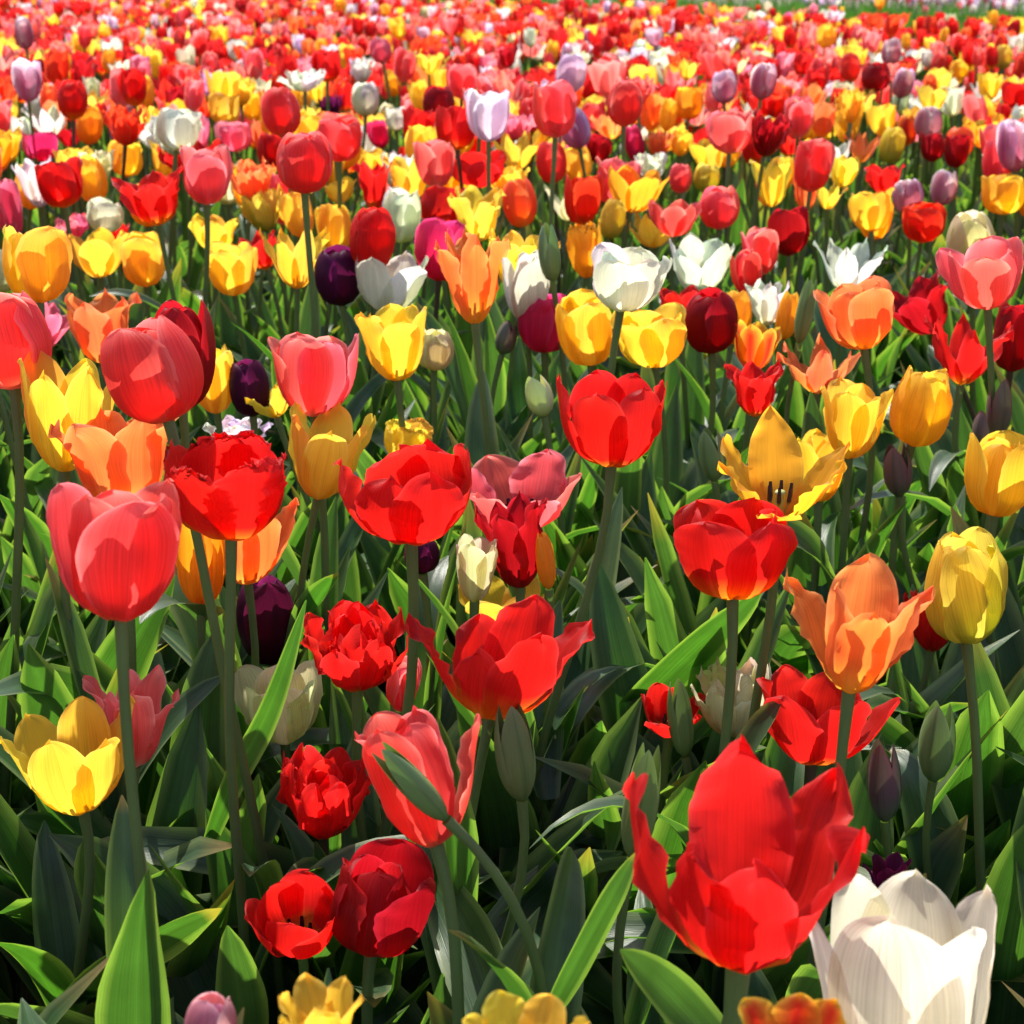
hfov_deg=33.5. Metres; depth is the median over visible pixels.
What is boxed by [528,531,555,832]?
tulip
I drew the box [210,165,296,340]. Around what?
tulip
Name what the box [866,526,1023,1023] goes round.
tulip
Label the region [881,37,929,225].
tulip
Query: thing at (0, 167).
tulip
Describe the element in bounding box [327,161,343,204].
tulip
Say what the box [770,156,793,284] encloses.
tulip
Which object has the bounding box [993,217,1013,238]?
tulip
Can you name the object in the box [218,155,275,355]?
tulip
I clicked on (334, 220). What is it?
tulip
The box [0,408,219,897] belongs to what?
tulip
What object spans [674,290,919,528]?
tulip
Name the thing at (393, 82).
tulip
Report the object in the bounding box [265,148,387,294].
tulip
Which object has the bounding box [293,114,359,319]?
tulip
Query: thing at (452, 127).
tulip
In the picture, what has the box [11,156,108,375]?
tulip
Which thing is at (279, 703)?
tulip
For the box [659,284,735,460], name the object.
tulip
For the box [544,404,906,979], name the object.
tulip
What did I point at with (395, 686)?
tulip
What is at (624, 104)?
tulip
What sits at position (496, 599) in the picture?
tulip
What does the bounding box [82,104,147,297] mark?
tulip
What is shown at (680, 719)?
tulip bud
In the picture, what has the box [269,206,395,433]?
tulip
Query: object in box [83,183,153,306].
tulip
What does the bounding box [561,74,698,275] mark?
tulip
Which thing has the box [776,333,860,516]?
tulip
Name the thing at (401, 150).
tulip
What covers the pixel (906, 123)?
tulip
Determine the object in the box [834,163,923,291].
tulip
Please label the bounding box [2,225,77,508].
tulip
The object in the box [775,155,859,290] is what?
tulip
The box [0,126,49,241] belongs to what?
tulip
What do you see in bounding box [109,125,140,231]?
tulip
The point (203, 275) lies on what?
tulip
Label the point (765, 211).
tulip
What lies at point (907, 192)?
tulip
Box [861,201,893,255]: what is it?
tulip
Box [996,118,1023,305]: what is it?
tulip
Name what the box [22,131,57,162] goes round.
tulip
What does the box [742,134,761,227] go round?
tulip
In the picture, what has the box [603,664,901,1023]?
tulip
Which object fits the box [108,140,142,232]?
tulip
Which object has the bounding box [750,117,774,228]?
tulip
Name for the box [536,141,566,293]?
tulip
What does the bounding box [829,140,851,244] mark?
tulip
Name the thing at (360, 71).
tulip
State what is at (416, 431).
tulip
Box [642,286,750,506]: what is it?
tulip
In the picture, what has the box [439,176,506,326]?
tulip
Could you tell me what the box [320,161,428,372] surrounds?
tulip
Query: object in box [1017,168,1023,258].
tulip
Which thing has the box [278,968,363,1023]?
tulip
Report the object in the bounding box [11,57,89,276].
tulip
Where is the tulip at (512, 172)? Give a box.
[491,164,582,326]
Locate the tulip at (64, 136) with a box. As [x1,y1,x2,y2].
[56,127,112,280]
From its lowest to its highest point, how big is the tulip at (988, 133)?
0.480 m
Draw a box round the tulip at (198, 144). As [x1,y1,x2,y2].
[173,138,223,337]
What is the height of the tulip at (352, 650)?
0.357 m
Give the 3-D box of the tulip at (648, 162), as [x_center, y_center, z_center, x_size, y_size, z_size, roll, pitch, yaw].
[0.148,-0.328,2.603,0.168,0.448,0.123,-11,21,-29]
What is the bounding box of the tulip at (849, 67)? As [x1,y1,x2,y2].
[839,52,885,204]
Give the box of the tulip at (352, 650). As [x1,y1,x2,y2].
[157,599,625,1014]
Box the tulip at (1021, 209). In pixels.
[1019,203,1023,215]
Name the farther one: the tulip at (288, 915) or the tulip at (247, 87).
the tulip at (247, 87)
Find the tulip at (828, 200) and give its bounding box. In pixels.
[816,179,902,352]
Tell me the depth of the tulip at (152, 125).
2.32 m
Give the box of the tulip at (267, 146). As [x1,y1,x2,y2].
[240,131,280,301]
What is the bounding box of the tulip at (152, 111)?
[106,105,193,289]
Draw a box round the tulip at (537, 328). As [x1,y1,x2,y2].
[495,293,571,456]
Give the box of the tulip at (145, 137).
[138,122,172,269]
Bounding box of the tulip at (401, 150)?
[390,146,404,259]
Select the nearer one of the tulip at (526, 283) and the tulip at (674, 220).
the tulip at (526, 283)
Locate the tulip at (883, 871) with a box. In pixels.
[783,851,911,985]
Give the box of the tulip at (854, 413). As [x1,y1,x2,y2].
[777,376,907,699]
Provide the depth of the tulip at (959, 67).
4.36 m
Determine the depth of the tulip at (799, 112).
2.82 m
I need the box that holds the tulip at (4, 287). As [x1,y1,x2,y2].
[0,249,10,416]
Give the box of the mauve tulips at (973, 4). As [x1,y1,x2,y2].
[666,0,1023,14]
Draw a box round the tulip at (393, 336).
[290,303,426,683]
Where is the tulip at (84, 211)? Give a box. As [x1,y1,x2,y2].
[57,146,97,289]
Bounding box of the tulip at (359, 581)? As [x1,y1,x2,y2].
[245,382,400,715]
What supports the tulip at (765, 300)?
on the ground
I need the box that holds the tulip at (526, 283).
[501,250,549,453]
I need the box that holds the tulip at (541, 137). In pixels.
[527,131,596,234]
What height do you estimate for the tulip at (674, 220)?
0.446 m
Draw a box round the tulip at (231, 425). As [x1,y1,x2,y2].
[202,415,379,688]
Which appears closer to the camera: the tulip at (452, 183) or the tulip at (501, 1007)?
the tulip at (501, 1007)
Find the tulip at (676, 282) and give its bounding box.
[665,167,742,286]
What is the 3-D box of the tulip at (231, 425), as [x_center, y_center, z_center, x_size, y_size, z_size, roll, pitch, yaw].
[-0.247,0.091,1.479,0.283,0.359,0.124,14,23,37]
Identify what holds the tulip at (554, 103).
on the ground
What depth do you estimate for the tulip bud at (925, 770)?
1.05 m
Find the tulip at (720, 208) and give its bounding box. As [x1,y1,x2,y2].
[699,185,794,317]
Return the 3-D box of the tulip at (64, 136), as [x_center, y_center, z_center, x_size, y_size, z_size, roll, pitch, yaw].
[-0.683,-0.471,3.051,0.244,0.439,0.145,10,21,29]
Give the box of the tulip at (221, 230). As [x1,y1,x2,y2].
[188,213,238,330]
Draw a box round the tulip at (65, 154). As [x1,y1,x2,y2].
[49,146,117,302]
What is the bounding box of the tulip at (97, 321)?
[0,289,141,486]
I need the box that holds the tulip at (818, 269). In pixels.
[805,138,824,285]
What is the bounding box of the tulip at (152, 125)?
[148,115,185,286]
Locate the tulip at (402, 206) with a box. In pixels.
[336,186,420,420]
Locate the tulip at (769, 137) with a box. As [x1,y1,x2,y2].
[734,108,791,348]
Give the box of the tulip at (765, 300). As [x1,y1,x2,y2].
[676,278,802,410]
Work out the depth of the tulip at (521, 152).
2.57 m
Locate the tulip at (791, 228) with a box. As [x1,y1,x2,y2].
[767,205,897,392]
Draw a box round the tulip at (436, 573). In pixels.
[258,520,466,762]
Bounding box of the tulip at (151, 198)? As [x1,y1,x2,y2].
[111,165,288,448]
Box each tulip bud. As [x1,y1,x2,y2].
[313,704,646,1023]
[372,742,585,1023]
[443,305,551,453]
[525,375,656,597]
[538,222,604,507]
[574,679,700,974]
[612,742,675,1023]
[630,427,746,663]
[720,278,935,548]
[849,410,988,533]
[860,700,997,908]
[867,738,901,859]
[874,379,1023,613]
[883,443,1023,604]
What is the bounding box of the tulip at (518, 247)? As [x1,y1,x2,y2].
[415,228,538,430]
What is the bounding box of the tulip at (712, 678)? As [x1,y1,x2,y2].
[690,656,771,742]
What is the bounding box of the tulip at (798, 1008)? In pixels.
[738,993,846,1023]
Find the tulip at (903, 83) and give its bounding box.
[861,67,914,261]
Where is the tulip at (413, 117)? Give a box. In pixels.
[402,106,435,137]
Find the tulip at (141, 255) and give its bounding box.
[119,231,164,318]
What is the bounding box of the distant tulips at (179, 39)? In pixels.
[0,0,1023,173]
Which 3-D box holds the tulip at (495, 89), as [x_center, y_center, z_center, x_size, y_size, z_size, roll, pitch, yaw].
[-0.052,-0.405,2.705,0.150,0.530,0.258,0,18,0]
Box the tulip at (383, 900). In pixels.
[330,838,435,1023]
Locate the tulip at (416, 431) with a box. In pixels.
[295,418,453,693]
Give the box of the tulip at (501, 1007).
[462,990,589,1023]
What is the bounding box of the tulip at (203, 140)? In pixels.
[157,113,209,290]
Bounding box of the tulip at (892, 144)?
[831,126,910,284]
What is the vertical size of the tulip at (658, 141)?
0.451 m
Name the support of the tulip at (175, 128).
on the ground
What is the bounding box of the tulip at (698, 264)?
[596,232,763,408]
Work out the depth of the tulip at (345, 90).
3.58 m
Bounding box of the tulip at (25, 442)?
[7,423,31,481]
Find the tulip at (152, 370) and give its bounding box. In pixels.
[100,315,393,1023]
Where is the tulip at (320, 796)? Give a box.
[272,742,430,1016]
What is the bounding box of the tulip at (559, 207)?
[544,184,590,294]
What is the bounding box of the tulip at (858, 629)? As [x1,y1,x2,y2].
[628,552,935,1005]
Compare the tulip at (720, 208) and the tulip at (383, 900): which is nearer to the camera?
the tulip at (383, 900)
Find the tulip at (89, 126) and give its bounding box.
[76,105,154,232]
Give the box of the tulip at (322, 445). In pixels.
[166,401,375,698]
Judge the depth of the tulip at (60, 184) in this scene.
2.00 m
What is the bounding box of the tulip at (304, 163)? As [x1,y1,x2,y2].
[232,130,387,568]
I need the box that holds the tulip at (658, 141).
[616,128,673,261]
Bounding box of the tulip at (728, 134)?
[653,110,751,361]
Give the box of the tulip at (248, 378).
[229,358,356,583]
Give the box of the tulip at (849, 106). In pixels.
[809,86,865,279]
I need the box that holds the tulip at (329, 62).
[311,49,340,204]
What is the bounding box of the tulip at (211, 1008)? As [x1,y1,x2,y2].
[17,992,243,1023]
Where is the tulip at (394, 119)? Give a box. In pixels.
[352,106,405,210]
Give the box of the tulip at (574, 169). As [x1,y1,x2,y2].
[564,146,591,179]
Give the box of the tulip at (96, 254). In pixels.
[65,227,126,412]
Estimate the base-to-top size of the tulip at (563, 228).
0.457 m
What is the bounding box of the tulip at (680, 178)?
[641,163,691,308]
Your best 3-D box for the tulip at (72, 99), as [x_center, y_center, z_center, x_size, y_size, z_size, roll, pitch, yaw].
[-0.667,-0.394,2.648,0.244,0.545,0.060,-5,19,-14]
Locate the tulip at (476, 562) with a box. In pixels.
[456,533,609,914]
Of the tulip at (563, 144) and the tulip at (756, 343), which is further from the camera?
the tulip at (563, 144)
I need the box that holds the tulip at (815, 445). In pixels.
[797,428,842,592]
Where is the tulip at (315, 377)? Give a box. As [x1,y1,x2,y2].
[219,331,446,726]
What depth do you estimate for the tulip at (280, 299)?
2.54 m
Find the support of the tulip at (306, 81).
on the ground
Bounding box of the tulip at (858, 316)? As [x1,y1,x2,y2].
[785,275,894,605]
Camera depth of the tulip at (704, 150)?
2.61 m
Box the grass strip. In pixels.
[158,0,1023,77]
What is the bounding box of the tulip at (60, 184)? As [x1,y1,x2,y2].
[34,156,144,407]
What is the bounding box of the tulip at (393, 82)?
[383,69,401,138]
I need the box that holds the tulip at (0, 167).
[0,157,1,177]
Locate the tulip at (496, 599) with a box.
[456,575,543,620]
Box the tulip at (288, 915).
[87,869,334,1023]
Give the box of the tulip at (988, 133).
[878,123,999,270]
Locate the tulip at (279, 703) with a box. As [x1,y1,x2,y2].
[204,600,393,843]
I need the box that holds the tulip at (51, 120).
[21,103,128,278]
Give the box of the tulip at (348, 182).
[319,176,356,325]
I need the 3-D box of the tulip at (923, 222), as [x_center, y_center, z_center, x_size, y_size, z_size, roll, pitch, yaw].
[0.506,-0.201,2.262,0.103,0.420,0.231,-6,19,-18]
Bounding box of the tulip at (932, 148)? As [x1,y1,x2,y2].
[920,132,956,272]
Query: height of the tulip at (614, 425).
0.482 m
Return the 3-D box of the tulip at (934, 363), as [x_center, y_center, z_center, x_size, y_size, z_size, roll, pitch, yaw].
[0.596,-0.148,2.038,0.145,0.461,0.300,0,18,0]
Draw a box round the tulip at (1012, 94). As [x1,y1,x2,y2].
[1001,81,1023,217]
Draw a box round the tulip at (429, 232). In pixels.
[404,217,465,447]
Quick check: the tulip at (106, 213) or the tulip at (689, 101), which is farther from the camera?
the tulip at (689, 101)
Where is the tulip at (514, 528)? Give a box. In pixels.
[474,490,654,829]
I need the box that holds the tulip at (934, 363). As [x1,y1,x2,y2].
[927,345,969,394]
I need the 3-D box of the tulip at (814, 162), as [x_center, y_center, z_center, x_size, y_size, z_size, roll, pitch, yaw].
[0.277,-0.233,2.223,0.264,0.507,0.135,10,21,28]
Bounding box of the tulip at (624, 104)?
[607,80,642,247]
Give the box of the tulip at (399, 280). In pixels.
[341,250,428,430]
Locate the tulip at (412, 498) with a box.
[286,438,471,1016]
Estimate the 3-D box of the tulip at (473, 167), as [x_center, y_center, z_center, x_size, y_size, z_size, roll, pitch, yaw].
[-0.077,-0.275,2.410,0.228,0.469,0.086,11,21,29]
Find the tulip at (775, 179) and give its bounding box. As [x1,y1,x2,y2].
[734,159,791,351]
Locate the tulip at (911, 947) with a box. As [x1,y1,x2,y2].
[809,868,996,1023]
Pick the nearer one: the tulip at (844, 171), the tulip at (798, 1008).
the tulip at (798, 1008)
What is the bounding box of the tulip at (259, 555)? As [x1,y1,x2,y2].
[92,497,313,780]
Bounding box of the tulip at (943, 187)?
[924,169,977,321]
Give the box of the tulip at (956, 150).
[920,134,1023,302]
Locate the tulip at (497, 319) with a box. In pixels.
[489,241,570,430]
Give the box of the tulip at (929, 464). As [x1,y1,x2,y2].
[914,302,1023,536]
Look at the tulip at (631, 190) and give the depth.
2.11 m
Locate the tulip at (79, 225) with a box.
[49,212,88,369]
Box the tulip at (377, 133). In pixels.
[366,119,425,253]
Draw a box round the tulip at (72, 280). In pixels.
[0,163,93,289]
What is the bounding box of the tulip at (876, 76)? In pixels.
[789,61,890,222]
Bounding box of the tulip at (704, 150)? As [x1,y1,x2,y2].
[661,138,730,288]
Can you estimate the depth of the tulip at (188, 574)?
1.07 m
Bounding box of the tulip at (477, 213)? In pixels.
[417,185,526,446]
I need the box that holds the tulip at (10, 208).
[0,178,22,232]
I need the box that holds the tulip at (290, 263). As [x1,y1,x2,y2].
[220,226,330,452]
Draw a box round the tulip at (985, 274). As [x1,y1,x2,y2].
[935,235,1023,593]
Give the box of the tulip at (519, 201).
[502,176,536,242]
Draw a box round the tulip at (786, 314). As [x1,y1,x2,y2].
[689,290,826,453]
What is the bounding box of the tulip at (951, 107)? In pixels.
[929,86,981,192]
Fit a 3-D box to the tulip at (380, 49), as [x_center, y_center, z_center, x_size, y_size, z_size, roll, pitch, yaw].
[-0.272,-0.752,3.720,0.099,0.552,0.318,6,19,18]
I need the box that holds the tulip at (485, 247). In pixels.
[483,239,488,251]
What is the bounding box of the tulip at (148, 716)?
[0,665,209,1006]
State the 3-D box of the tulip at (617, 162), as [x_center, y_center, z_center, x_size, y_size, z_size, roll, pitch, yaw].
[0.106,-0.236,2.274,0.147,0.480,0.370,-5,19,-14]
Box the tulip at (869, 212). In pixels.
[848,187,894,365]
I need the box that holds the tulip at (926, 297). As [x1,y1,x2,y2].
[892,269,975,432]
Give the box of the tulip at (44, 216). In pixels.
[42,203,145,319]
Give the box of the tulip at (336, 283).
[314,244,388,453]
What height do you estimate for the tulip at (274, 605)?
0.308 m
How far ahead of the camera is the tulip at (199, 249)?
2.69 m
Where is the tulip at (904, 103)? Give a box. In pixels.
[891,94,920,197]
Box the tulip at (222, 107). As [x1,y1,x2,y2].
[192,92,239,243]
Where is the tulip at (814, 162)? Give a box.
[790,138,835,361]
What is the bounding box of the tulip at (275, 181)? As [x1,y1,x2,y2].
[269,173,303,325]
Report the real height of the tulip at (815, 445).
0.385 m
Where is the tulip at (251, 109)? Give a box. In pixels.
[243,92,259,120]
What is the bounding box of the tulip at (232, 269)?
[209,241,257,358]
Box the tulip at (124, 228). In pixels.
[111,224,239,347]
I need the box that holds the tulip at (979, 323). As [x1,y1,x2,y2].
[930,247,1023,345]
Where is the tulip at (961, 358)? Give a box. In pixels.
[885,313,1013,527]
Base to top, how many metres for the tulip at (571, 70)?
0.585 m
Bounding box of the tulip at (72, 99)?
[57,79,87,357]
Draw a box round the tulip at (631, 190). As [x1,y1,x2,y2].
[608,164,679,378]
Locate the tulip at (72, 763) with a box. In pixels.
[0,695,221,1023]
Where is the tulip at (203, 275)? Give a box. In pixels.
[199,207,210,306]
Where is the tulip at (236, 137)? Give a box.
[214,121,270,302]
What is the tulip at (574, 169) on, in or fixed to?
on the ground
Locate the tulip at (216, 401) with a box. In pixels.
[166,344,311,592]
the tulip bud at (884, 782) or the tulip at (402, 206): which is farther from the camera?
the tulip at (402, 206)
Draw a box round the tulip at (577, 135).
[561,107,630,246]
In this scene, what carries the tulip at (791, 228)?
on the ground
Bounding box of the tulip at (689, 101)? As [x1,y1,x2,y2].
[639,86,703,217]
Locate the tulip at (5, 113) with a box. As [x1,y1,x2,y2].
[0,99,52,226]
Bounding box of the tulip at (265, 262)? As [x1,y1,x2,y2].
[218,229,283,369]
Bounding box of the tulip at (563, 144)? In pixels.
[538,137,603,283]
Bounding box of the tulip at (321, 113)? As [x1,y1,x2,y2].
[268,110,355,350]
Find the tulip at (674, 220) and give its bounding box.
[648,199,701,291]
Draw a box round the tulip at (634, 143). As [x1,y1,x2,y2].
[592,124,645,248]
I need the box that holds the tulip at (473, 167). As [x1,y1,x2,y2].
[452,149,506,247]
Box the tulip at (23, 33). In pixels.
[14,16,38,164]
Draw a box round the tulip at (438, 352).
[419,328,532,543]
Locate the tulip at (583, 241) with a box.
[549,220,619,377]
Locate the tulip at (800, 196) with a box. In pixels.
[722,177,816,291]
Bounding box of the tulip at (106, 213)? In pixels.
[86,196,172,364]
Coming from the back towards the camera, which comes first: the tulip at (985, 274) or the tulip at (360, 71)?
the tulip at (360, 71)
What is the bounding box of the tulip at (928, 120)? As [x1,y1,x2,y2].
[903,106,945,278]
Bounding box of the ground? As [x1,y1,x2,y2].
[20,0,1023,1005]
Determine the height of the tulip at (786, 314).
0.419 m
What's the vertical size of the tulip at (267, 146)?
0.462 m
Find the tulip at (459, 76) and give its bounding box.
[446,63,478,106]
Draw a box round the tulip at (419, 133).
[405,124,442,305]
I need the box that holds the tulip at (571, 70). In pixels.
[533,53,586,234]
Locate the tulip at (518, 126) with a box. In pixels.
[498,113,535,285]
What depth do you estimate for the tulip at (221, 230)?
2.11 m
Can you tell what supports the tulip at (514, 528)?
on the ground
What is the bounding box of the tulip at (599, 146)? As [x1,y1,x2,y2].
[586,133,656,254]
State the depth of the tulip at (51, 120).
2.85 m
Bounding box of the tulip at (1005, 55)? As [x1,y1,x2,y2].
[996,44,1012,74]
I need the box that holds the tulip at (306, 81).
[277,68,325,198]
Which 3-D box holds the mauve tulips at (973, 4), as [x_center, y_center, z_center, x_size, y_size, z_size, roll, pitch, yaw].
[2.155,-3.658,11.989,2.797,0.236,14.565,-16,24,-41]
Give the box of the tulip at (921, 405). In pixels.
[884,365,952,686]
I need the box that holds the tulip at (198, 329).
[139,299,252,772]
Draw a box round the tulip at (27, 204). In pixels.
[15,164,78,345]
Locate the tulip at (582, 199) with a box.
[450,173,603,402]
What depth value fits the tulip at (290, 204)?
2.03 m
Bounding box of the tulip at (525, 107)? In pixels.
[518,97,561,270]
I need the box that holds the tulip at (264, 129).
[260,114,326,203]
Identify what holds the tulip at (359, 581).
on the ground
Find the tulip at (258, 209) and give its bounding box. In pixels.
[215,188,366,362]
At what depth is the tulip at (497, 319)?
1.80 m
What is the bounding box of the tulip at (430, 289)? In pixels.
[380,150,434,307]
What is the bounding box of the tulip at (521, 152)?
[493,129,539,235]
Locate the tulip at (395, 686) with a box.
[386,656,496,858]
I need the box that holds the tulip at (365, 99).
[273,81,378,269]
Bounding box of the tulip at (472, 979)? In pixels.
[354,705,539,1023]
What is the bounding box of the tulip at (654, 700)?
[638,682,705,813]
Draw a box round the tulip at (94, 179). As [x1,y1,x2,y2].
[61,154,134,374]
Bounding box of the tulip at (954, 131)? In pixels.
[922,126,973,259]
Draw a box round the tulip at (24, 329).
[0,291,56,1002]
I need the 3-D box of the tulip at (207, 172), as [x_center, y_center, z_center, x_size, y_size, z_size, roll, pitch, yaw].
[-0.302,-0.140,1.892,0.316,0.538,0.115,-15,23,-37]
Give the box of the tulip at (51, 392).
[11,350,113,866]
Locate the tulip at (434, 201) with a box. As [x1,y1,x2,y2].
[420,185,510,324]
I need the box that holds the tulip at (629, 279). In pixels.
[591,242,672,524]
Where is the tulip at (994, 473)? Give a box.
[964,429,1023,689]
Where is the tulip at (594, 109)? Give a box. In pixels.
[582,99,606,218]
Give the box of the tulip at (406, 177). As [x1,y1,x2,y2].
[382,155,455,322]
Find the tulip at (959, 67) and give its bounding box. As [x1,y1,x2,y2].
[949,59,967,126]
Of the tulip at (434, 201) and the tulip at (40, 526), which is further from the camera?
the tulip at (434, 201)
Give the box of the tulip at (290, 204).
[279,190,332,336]
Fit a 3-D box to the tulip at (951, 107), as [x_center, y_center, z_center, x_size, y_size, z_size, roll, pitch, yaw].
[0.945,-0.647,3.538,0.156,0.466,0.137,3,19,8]
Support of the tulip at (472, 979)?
on the ground
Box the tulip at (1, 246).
[0,148,2,249]
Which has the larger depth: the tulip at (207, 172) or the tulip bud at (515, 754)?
the tulip at (207, 172)
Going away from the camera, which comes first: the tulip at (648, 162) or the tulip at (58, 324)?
the tulip at (58, 324)
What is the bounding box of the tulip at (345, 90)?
[336,81,358,112]
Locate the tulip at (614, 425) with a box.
[363,369,666,867]
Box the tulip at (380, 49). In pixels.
[369,37,391,156]
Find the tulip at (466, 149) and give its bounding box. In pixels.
[454,138,474,155]
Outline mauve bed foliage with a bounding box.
[451,0,1022,17]
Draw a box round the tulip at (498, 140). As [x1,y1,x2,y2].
[495,136,556,280]
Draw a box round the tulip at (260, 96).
[186,89,277,277]
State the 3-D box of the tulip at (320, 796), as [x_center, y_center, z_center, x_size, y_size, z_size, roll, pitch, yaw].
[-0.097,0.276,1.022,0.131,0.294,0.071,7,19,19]
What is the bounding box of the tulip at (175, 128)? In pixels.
[152,107,271,316]
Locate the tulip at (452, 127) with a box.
[435,105,504,316]
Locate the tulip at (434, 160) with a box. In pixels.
[356,138,454,376]
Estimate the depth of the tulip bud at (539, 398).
1.45 m
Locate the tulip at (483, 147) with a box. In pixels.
[470,135,493,154]
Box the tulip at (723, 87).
[659,69,736,240]
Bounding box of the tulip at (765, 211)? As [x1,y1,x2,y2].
[755,181,781,283]
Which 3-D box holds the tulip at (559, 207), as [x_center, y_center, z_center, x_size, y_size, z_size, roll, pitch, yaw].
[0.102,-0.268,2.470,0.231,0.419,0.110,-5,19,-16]
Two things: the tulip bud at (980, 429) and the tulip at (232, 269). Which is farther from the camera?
the tulip at (232, 269)
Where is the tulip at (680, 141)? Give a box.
[662,128,702,289]
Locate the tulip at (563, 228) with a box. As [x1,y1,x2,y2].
[561,139,569,253]
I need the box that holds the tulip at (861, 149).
[832,132,894,252]
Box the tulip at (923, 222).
[879,201,946,379]
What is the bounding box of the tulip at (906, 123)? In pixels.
[844,114,916,281]
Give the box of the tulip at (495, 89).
[462,87,506,228]
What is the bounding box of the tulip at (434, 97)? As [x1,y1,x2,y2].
[422,85,519,233]
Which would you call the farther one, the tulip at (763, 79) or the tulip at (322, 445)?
the tulip at (763, 79)
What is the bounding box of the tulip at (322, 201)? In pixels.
[263,183,327,254]
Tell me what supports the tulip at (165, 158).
on the ground
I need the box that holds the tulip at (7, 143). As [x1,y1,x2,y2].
[0,129,16,169]
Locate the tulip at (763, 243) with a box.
[705,226,778,429]
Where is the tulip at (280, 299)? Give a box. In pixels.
[197,285,289,357]
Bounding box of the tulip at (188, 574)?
[16,524,266,834]
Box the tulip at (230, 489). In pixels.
[0,430,406,1023]
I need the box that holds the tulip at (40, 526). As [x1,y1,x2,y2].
[0,389,78,612]
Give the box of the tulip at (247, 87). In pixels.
[169,74,255,244]
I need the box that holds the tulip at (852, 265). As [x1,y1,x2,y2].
[813,238,899,478]
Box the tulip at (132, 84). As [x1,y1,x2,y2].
[117,67,196,249]
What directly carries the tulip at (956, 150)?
on the ground
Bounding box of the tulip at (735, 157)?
[721,151,740,244]
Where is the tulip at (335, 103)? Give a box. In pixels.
[317,94,342,113]
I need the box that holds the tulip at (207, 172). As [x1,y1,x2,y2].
[89,144,232,435]
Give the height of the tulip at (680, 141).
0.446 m
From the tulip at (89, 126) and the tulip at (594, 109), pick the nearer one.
the tulip at (89, 126)
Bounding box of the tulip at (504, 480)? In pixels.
[469,449,643,799]
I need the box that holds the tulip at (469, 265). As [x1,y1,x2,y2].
[434,229,652,639]
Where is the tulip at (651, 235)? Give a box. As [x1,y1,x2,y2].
[576,213,684,380]
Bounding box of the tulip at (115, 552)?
[0,478,181,1023]
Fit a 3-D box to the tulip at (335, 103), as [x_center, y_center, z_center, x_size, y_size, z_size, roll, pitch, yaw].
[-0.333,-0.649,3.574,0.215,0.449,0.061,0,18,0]
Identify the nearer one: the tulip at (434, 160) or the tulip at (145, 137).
the tulip at (434, 160)
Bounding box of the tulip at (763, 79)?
[680,62,776,257]
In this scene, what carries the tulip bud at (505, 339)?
on the ground
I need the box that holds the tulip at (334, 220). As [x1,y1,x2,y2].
[314,203,416,335]
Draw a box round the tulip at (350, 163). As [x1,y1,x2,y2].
[343,147,360,246]
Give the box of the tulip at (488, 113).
[454,88,509,356]
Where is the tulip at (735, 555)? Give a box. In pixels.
[529,497,830,1023]
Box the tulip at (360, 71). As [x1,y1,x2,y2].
[349,56,375,207]
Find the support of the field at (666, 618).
on the ground
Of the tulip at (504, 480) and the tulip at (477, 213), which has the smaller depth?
the tulip at (504, 480)
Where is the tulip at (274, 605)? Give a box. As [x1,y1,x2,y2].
[236,574,293,667]
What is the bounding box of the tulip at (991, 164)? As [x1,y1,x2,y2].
[922,138,1010,317]
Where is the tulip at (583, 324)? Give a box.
[555,288,659,566]
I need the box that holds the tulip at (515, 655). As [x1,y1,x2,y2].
[404,594,697,1023]
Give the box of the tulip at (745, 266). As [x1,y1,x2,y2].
[715,248,812,438]
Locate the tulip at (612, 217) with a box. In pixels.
[502,198,625,379]
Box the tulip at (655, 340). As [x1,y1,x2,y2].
[610,302,747,571]
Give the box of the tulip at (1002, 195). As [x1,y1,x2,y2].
[981,173,1023,236]
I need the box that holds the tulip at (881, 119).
[814,103,895,271]
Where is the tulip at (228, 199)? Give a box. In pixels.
[161,160,283,310]
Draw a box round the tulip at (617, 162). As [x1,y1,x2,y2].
[595,156,658,258]
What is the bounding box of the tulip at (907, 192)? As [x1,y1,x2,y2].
[889,178,923,382]
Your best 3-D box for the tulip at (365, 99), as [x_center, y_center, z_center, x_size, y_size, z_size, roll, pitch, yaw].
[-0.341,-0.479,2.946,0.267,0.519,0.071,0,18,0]
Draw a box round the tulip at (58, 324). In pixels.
[0,302,69,506]
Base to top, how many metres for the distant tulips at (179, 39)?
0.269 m
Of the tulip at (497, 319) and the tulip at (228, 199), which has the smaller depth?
the tulip at (497, 319)
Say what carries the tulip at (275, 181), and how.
on the ground
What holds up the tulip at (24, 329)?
on the ground
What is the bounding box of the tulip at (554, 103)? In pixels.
[531,79,593,370]
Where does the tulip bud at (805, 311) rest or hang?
on the ground
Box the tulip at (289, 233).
[268,184,293,307]
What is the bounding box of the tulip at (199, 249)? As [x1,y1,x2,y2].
[149,140,219,291]
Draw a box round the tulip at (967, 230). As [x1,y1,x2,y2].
[853,209,994,491]
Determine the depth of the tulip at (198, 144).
2.24 m
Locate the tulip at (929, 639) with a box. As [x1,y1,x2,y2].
[707,588,957,763]
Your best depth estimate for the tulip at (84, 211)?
2.52 m
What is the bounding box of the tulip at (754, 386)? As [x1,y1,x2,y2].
[669,360,839,593]
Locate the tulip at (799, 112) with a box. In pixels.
[784,95,831,284]
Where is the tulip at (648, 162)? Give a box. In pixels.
[631,151,667,251]
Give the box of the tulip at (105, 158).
[66,149,113,288]
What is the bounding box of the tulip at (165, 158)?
[157,145,273,290]
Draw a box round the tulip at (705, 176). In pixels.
[693,162,719,241]
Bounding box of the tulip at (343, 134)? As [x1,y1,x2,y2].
[253,111,470,340]
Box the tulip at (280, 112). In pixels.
[237,86,305,345]
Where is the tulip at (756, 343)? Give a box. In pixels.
[656,319,884,520]

